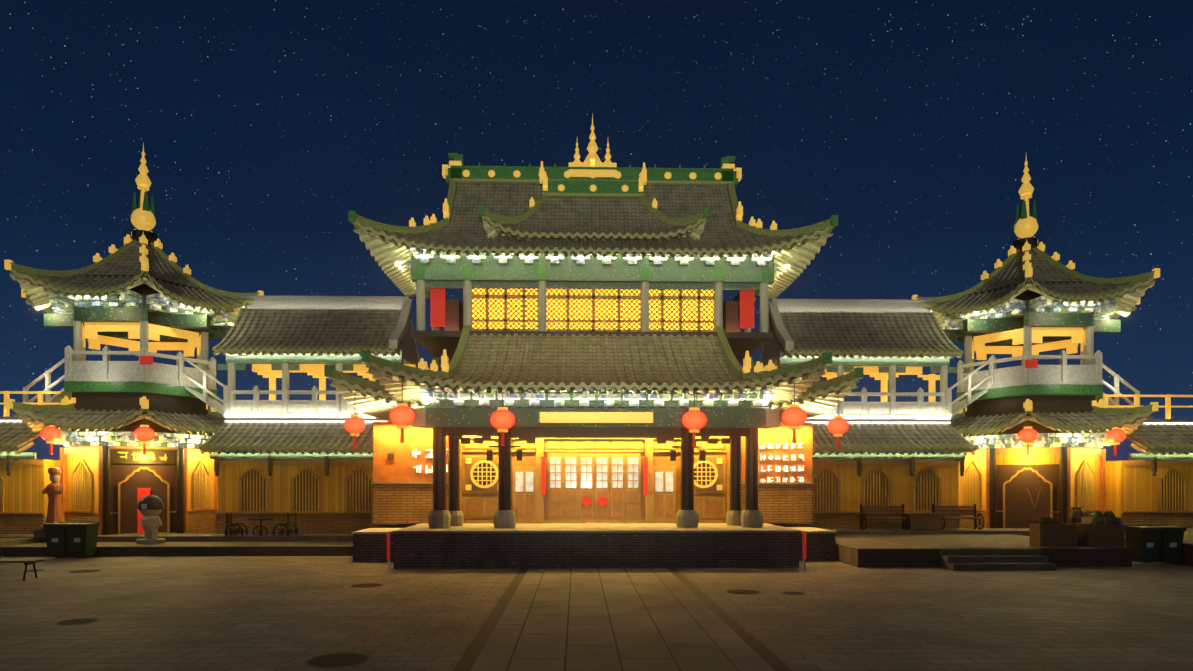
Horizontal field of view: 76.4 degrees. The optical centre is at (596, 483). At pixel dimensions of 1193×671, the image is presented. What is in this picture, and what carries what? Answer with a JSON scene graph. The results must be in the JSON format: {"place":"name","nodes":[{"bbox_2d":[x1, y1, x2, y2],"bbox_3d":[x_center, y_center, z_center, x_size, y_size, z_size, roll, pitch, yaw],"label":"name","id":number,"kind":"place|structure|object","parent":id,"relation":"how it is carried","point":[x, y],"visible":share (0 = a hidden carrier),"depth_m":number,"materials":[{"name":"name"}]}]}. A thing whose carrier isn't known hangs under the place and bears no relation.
{"place":"outdoors","nodes":[
{"label":"outdoors","id":0,"kind":"place"},
{"bbox_2d":[0,528,1192,670],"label":"ground","id":1,"kind":"structure","parent":0,"point":[987,599],"depth_m":13.48,"materials":[{"name":"stone"}]},
{"bbox_2d":[0,391,60,533],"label":"wing","id":2,"kind":"structure","parent":1,"relation":"on","point":[25,481],"depth_m":26.66,"materials":[{"name":"yellow wood"}]},
{"bbox_2d":[4,143,263,534],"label":"tower","id":3,"kind":"structure","parent":1,"relation":"on","point":[128,435],"depth_m":26.84,"materials":[{"name":"tile"}]},
{"bbox_2d":[199,295,419,533],"bbox_3d":[-10.119,-2.661,28.449,7.425,8.895,5.550,0,0,-1],"label":"gallery","id":4,"kind":"object","parent":1,"relation":"on","point":[272,335],"visible":0.9,"depth_m":27.00,"materials":[{"name":"tile"}]},
{"bbox_2d":[23,355,1139,416],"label":"ramps","id":5,"kind":"object","parent":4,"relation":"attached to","point":[957,407],"visible":0.44,"depth_m":28.05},
{"bbox_2d":[0,467,1186,667],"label":"courtyard furnishings","id":6,"kind":"object","parent":1,"relation":"on","point":[1153,543],"visible":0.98,"depth_m":22.61,"materials":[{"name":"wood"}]},
{"bbox_2d":[352,386,836,568],"bbox_3d":[-0.114,-0.209,25.929,14.060,4.950,12.100,0,0,-1],"label":"entrance porch","id":7,"kind":"object","parent":1,"relation":"on","point":[549,484],"visible":0.98,"depth_m":21.62,"materials":[{"name":"brown wood"}]},
{"bbox_2d":[324,113,863,421],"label":"hall roofs","id":8,"kind":"structure","parent":7,"relation":"on","point":[593,204],"depth_m":24.27,"materials":[{"name":"tile"}]},
{"bbox_2d":[406,247,778,362],"bbox_3d":[-0.171,-6.184,28.153,13.300,3.100,7.050,0,0,-1],"label":"storey","id":9,"kind":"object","parent":8,"relation":"on","point":[541,293],"depth_m":25.37,"materials":[{"name":"wood"}]},
{"bbox_2d":[344,377,848,448],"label":"red lanterns","id":10,"kind":"object","parent":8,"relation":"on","point":[502,418],"visible":1,"depth_m":20.26,"materials":[{"name":"paper"}]},
{"bbox_2d":[759,299,976,528],"bbox_3d":[10.399,-2.661,28.974,7.475,8.895,5.550,0,0,-1],"label":"gallery","id":11,"kind":"object","parent":1,"relation":"on","point":[886,342],"visible":0.88,"depth_m":27.70,"materials":[{"name":"tile"}]},
{"bbox_2d":[912,156,1159,527],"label":"tower","id":12,"kind":"structure","parent":1,"relation":"on","point":[1030,424],"depth_m":27.71,"materials":[{"name":"tile"}]},
{"bbox_2d":[1103,394,1192,527],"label":"wing","id":13,"kind":"structure","parent":1,"relation":"on","point":[1148,485],"depth_m":27.68,"materials":[{"name":"yellow wood"}]},
{"bbox_2d":[0,0,1192,460],"label":"sky","id":14,"kind":"structure","parent":0,"point":[260,124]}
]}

